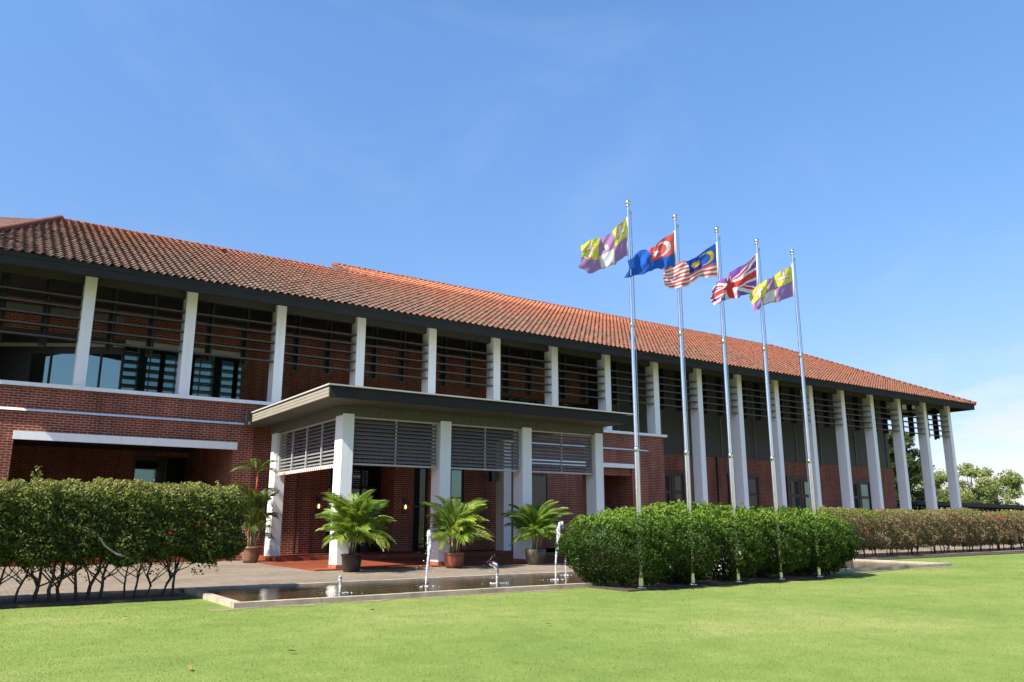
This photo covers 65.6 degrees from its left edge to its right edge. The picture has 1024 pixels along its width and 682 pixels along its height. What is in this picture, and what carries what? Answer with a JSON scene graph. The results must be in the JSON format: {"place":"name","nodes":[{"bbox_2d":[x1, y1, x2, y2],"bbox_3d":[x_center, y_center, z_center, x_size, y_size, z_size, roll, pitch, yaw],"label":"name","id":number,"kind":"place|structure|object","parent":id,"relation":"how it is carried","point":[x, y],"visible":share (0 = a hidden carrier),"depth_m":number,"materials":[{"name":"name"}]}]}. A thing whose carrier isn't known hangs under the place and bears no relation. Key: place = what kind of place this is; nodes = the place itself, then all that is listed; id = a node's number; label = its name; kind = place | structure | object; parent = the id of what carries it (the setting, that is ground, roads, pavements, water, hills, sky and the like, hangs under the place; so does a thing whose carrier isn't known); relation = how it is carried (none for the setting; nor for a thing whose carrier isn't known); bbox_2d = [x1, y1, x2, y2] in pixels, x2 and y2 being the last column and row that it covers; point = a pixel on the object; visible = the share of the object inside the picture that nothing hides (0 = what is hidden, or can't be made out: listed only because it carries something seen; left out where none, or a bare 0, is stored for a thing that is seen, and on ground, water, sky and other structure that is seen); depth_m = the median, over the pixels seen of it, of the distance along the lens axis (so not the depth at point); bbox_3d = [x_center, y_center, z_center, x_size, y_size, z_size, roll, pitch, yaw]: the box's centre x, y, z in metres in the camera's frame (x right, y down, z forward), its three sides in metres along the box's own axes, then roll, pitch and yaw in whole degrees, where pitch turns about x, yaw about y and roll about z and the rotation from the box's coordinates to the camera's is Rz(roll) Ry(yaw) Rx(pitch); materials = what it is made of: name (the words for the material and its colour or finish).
{"place":"outdoors","nodes":[
{"label":"outdoors","id":0,"kind":"place"},
{"bbox_2d":[0,547,620,570],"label":"porch floor","id":1,"kind":"structure","parent":0,"point":[370,560],"depth_m":25.23,"materials":[{"name":"ceramic"}]},
{"bbox_2d":[0,527,1023,681],"bbox_3d":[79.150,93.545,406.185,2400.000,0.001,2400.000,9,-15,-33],"label":"lawn","id":2,"kind":"structure","parent":0,"point":[597,672],"depth_m":9.37,"materials":[{"name":"green plant"}]},
{"bbox_2d":[0,215,976,568],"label":"office building","id":3,"kind":"structure","parent":2,"relation":"on","point":[132,355],"depth_m":30.01,"materials":[{"name":"red brick"}]},
{"bbox_2d":[0,342,124,388],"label":"window","id":4,"kind":"structure","parent":3,"relation":"in","point":[52,363],"depth_m":29.05,"materials":[{"name":"teal glass"}]},
{"bbox_2d":[128,455,187,522],"bbox_3d":[-13.653,5.756,30.673,1.930,2.570,0.075,9,-15,-33],"label":"window","id":5,"kind":"structure","parent":3,"relation":"in","point":[157,469],"depth_m":30.83,"materials":[{"name":"black glass"}]},
{"bbox_2d":[120,340,242,398],"bbox_3d":[-12.461,1.734,30.187,4.375,3.080,0.068,9,-15,-33],"label":"window","id":6,"kind":"structure","parent":3,"relation":"in","point":[222,377],"depth_m":30.12,"materials":[{"name":"black glass"}]},
{"bbox_2d":[325,467,380,551],"bbox_3d":[-6.015,6.248,29.607,2.310,3.100,0.090,9,-15,-33],"label":"door","id":7,"kind":"structure","parent":3,"relation":"in","point":[370,477],"depth_m":30.00,"materials":[{"name":"black glass"}]},
{"bbox_2d":[412,468,427,550],"bbox_3d":[-3.496,6.336,29.975,0.600,3.090,0.060,9,-15,-33],"label":"window","id":8,"kind":"structure","parent":3,"relation":"in","point":[420,474],"depth_m":29.99,"materials":[{"name":"black glass"}]},
{"bbox_2d":[451,469,463,528],"bbox_3d":[-2.170,6.176,30.938,0.590,2.350,0.060,9,-15,-33],"label":"window","id":9,"kind":"structure","parent":3,"relation":"in","point":[456,474],"depth_m":31.08,"materials":[{"name":"teal glass"}]},
{"bbox_2d":[502,396,544,404],"bbox_3d":[0.616,3.626,38.882,2.660,1.640,0.061,9,-15,-33],"label":"window","id":10,"kind":"structure","parent":3,"relation":"in","point":[505,398],"depth_m":39.00,"materials":[{"name":"black glass"}]},
{"bbox_2d":[532,474,547,529],"bbox_3d":[1.136,6.716,32.979,0.850,2.300,0.048,9,-15,-33],"label":"window","id":11,"kind":"structure","parent":3,"relation":"in","point":[539,482],"depth_m":33.11,"materials":[{"name":"grey glass"}]},
{"bbox_2d":[559,402,587,408],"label":"window","id":12,"kind":"structure","parent":3,"relation":"in","point":[560,403],"depth_m":40.73,"materials":[{"name":"black glass"}]},
{"bbox_2d":[665,470,685,517],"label":"door","id":13,"kind":"structure","parent":3,"relation":"in","point":[675,488],"depth_m":41.62,"materials":[{"name":"grey glass"}]},
{"bbox_2d":[727,473,760,512],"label":"door","id":14,"kind":"structure","parent":3,"relation":"in","point":[753,480],"depth_m":44.99,"materials":[{"name":"grey glass"}]},
{"bbox_2d":[785,476,809,512],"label":"door","id":15,"kind":"structure","parent":3,"relation":"in","point":[796,487],"depth_m":47.19,"materials":[{"name":"grey glass"}]},
{"bbox_2d":[852,479,871,537],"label":"door","id":16,"kind":"structure","parent":3,"relation":"in","point":[861,488],"depth_m":50.79,"materials":[{"name":"grey glass"}]},
{"bbox_2d":[184,559,951,607],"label":"pond kerb","id":17,"kind":"structure","parent":2,"relation":"on","point":[214,598],"depth_m":15.17,"materials":[{"name":"concrete"}]},
{"bbox_2d":[896,483,920,503],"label":"tree","id":18,"kind":"object","parent":2,"relation":"on","point":[915,485],"visible":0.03,"depth_m":95.59,"materials":[{"name":"green plant"}]},
{"bbox_2d":[887,429,935,510],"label":"tree","id":19,"kind":"object","parent":2,"relation":"on","point":[915,474],"visible":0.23,"depth_m":87.05,"materials":[{"name":"green plant"}]},
{"bbox_2d":[800,505,1023,556],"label":"hedge","id":20,"kind":"object","parent":2,"relation":"on","point":[989,527],"visible":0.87,"depth_m":31.69,"materials":[{"name":"green plant"}]},
{"bbox_2d":[911,481,949,501],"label":"tree","id":21,"kind":"object","parent":2,"relation":"on","point":[939,489],"visible":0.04,"depth_m":149.65,"materials":[{"name":"green plant"}]},
{"bbox_2d":[896,500,1023,529],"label":"covered walkway","id":22,"kind":"structure","parent":2,"relation":"on","point":[944,505],"depth_m":64.50,"materials":[{"name":"grey metal"}]},
{"bbox_2d":[918,462,1023,511],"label":"tree","id":23,"kind":"object","parent":2,"relation":"on","point":[1010,480],"visible":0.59,"depth_m":99.91,"materials":[{"name":"green plant"}]},
{"bbox_2d":[940,490,1019,526],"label":"tree","id":24,"kind":"object","parent":2,"relation":"on","point":[944,498],"visible":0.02,"depth_m":126.27,"materials":[{"name":"green plant"}]},
{"bbox_2d":[0,543,1023,601],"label":"paving","id":25,"kind":"structure","parent":0,"point":[234,573],"depth_m":19.14,"materials":[{"name":"grey concrete"}]},
{"bbox_2d":[228,458,280,562],"bbox_3d":[-8.142,5.263,24.878,1.846,3.246,1.943,-1,-13,6],"label":"potted palm","id":26,"kind":"object","parent":25,"relation":"on","point":[257,503],"visible":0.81,"depth_m":24.70,"materials":[{"name":"plant"}]},
{"bbox_2d":[315,489,397,571],"bbox_3d":[-3.968,4.864,20.445,2.212,2.064,2.507,9,-15,-33],"label":"potted palm","id":27,"kind":"object","parent":25,"relation":"on","point":[348,520],"visible":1,"depth_m":20.13,"materials":[{"name":"plant"}]},
{"bbox_2d":[420,495,493,567],"bbox_3d":[-1.600,5.261,21.966,1.948,1.963,2.587,9,-15,-33],"label":"potted palm","id":28,"kind":"object","parent":25,"relation":"on","point":[449,521],"visible":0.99,"depth_m":21.80,"materials":[{"name":"green plant"}]},
{"bbox_2d":[500,499,571,564],"bbox_3d":[0.697,5.684,23.668,2.269,1.892,2.453,9,-15,-33],"label":"potted palm","id":29,"kind":"object","parent":25,"relation":"on","point":[530,521],"visible":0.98,"depth_m":23.49,"materials":[{"name":"plant"}]},
{"bbox_2d":[0,552,1023,608],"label":"soil bed","id":30,"kind":"object","parent":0,"point":[178,596],"visible":0.3,"depth_m":15.94,"materials":[{"name":"brown soil"}]},
{"bbox_2d":[0,466,247,602],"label":"hedge","id":31,"kind":"object","parent":30,"relation":"on","point":[74,548],"visible":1,"depth_m":13.43,"materials":[{"name":"green plant"}]},
{"bbox_2d":[554,506,684,585],"bbox_3d":[2.269,4.280,16.627,2.600,1.653,2.872,9,-15,-33],"label":"clipped shrub","id":32,"kind":"object","parent":30,"relation":"on","point":[598,557],"visible":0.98,"depth_m":16.02,"materials":[{"name":"green plant"}]},
{"bbox_2d":[625,200,645,587],"bbox_3d":[2.583,0.906,16.794,0.210,8.287,0.200,9,-15,-33],"label":"flagpole","id":33,"kind":"object","parent":30,"relation":"on","point":[636,469],"visible":0.94,"depth_m":16.69,"materials":[{"name":"metal"}]},
{"bbox_2d":[578,217,627,273],"bbox_3d":[1.974,-2.122,16.988,1.522,1.522,0.190,10,-16,-37],"label":"flag","id":34,"kind":"object","parent":33,"relation":"attached to","point":[608,250],"visible":1,"depth_m":16.94,"materials":[{"name":"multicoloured fabric"}]},
{"bbox_2d":[617,499,725,583],"bbox_3d":[3.430,4.372,17.407,1.826,1.814,2.857,9,-15,-33],"label":"clipped shrub","id":35,"kind":"object","parent":30,"relation":"on","point":[703,516],"visible":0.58,"depth_m":16.68,"materials":[{"name":"green plant"}]},
{"bbox_2d":[672,214,696,584],"bbox_3d":[3.798,1.089,17.601,0.210,8.287,0.200,9,-15,-33],"label":"flagpole","id":36,"kind":"object","parent":30,"relation":"on","point":[686,456],"visible":0.94,"depth_m":17.49,"materials":[{"name":"metal"}]},
{"bbox_2d":[624,230,675,277],"bbox_3d":[3.107,-1.964,17.760,1.679,1.449,0.187,10,-16,-37],"label":"flag","id":37,"kind":"object","parent":36,"relation":"attached to","point":[661,254],"visible":1,"depth_m":17.87,"materials":[{"name":"blue fabric"}]},
{"bbox_2d":[674,501,770,580],"bbox_3d":[4.655,4.580,18.229,1.663,1.778,2.790,9,-15,-33],"label":"clipped shrub","id":38,"kind":"object","parent":30,"relation":"on","point":[748,554],"visible":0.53,"depth_m":17.51,"materials":[{"name":"green plant"}]},
{"bbox_2d":[712,545,732,575],"bbox_3d":[4.997,5.221,18.803,0.460,0.760,0.360,9,-15,-33],"label":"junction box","id":39,"kind":"object","parent":30,"relation":"on","point":[723,559],"visible":0.02,"depth_m":18.67,"materials":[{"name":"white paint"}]},
{"bbox_2d":[714,227,742,581],"bbox_3d":[4.972,1.266,18.380,0.210,8.287,0.200,9,-15,-33],"label":"flagpole","id":40,"kind":"object","parent":30,"relation":"on","point":[730,445],"visible":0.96,"depth_m":18.27,"materials":[{"name":"metal"}]},
{"bbox_2d":[663,242,718,288],"bbox_3d":[4.133,-1.798,18.430,2.043,1.476,0.164,10,-16,-36],"label":"flag","id":41,"kind":"object","parent":40,"relation":"attached to","point":[703,264],"visible":1,"depth_m":18.47,"materials":[{"name":"multicoloured fabric"}]},
{"bbox_2d":[705,502,812,577],"bbox_3d":[5.854,4.762,19.041,1.840,1.773,2.813,9,-15,-33],"label":"clipped shrub","id":42,"kind":"object","parent":30,"relation":"on","point":[785,519],"visible":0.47,"depth_m":18.20,"materials":[{"name":"green plant"}]},
{"bbox_2d":[754,238,784,578],"bbox_3d":[6.187,1.449,19.187,0.210,8.287,0.200,9,-15,-33],"label":"flagpole","id":43,"kind":"object","parent":30,"relation":"on","point":[771,445],"visible":0.94,"depth_m":19.10,"materials":[{"name":"metal"}]},
{"bbox_2d":[710,253,758,304],"bbox_3d":[5.402,-1.522,19.269,1.894,1.643,0.191,10,-16,-37],"label":"flag","id":44,"kind":"object","parent":43,"relation":"attached to","point":[738,282],"visible":1,"depth_m":19.31,"materials":[{"name":"multicoloured fabric"}]},
{"bbox_2d":[741,505,852,575],"bbox_3d":[6.991,4.955,19.761,1.704,1.715,2.982,9,-15,-33],"label":"clipped shrub","id":45,"kind":"object","parent":30,"relation":"on","point":[834,532],"visible":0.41,"depth_m":18.96,"materials":[{"name":"green plant"}]},
{"bbox_2d":[790,249,822,576],"bbox_3d":[7.361,1.626,19.966,0.210,8.287,0.200,9,-15,-33],"label":"flagpole","id":46,"kind":"object","parent":30,"relation":"on","point":[809,457],"visible":0.91,"depth_m":19.90,"materials":[{"name":"metal"}]},
{"bbox_2d":[749,263,794,311],"bbox_3d":[6.596,-1.366,20.054,1.860,1.600,0.195,9,-16,-36],"label":"flag","id":47,"kind":"object","parent":46,"relation":"attached to","point":[778,287],"visible":1,"depth_m":20.06,"materials":[{"name":"multicoloured fabric"}]},
{"bbox_2d":[780,516,861,574],"bbox_3d":[7.812,5.167,20.167,1.692,1.486,2.257,9,-15,-33],"label":"clipped shrub","id":48,"kind":"object","parent":30,"relation":"on","point":[852,536],"visible":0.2,"depth_m":19.52,"materials":[{"name":"green plant"}]},
{"bbox_2d":[0,0,1023,504],"label":"sky","id":49,"kind":"structure","parent":0,"point":[474,144],"materials":[{"name":"blue"}]},
{"bbox_2d":[202,560,922,601],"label":"pond water","id":50,"kind":"structure","parent":0,"point":[281,593],"depth_m":15.99,"materials":[{"name":"grey liquid"}]},
{"bbox_2d":[332,575,351,593],"bbox_3d":[-3.118,4.473,14.613,0.582,0.329,0.542,9,-15,-33],"label":"water jet","id":51,"kind":"object","parent":50,"relation":"on","point":[340,580],"visible":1,"depth_m":14.58},
{"bbox_2d":[416,530,435,586],"bbox_3d":[-1.702,4.395,16.185,0.635,1.180,0.536,1,-13,-6],"label":"water jet","id":52,"kind":"object","parent":50,"relation":"on","point":[429,541],"visible":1,"depth_m":16.24},
{"bbox_2d":[482,562,506,583],"bbox_3d":[-0.292,4.888,16.922,0.754,0.664,0.305,12,-17,-42],"label":"water jet","id":53,"kind":"object","parent":50,"relation":"on","point":[495,566],"visible":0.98,"depth_m":16.87},
{"bbox_2d":[550,521,564,579],"bbox_3d":[0.908,4.766,18.096,0.621,1.302,0.424,1,-13,-6],"label":"water jet","id":54,"kind":"object","parent":50,"relation":"on","point":[560,525],"visible":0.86,"depth_m":18.12}
]}

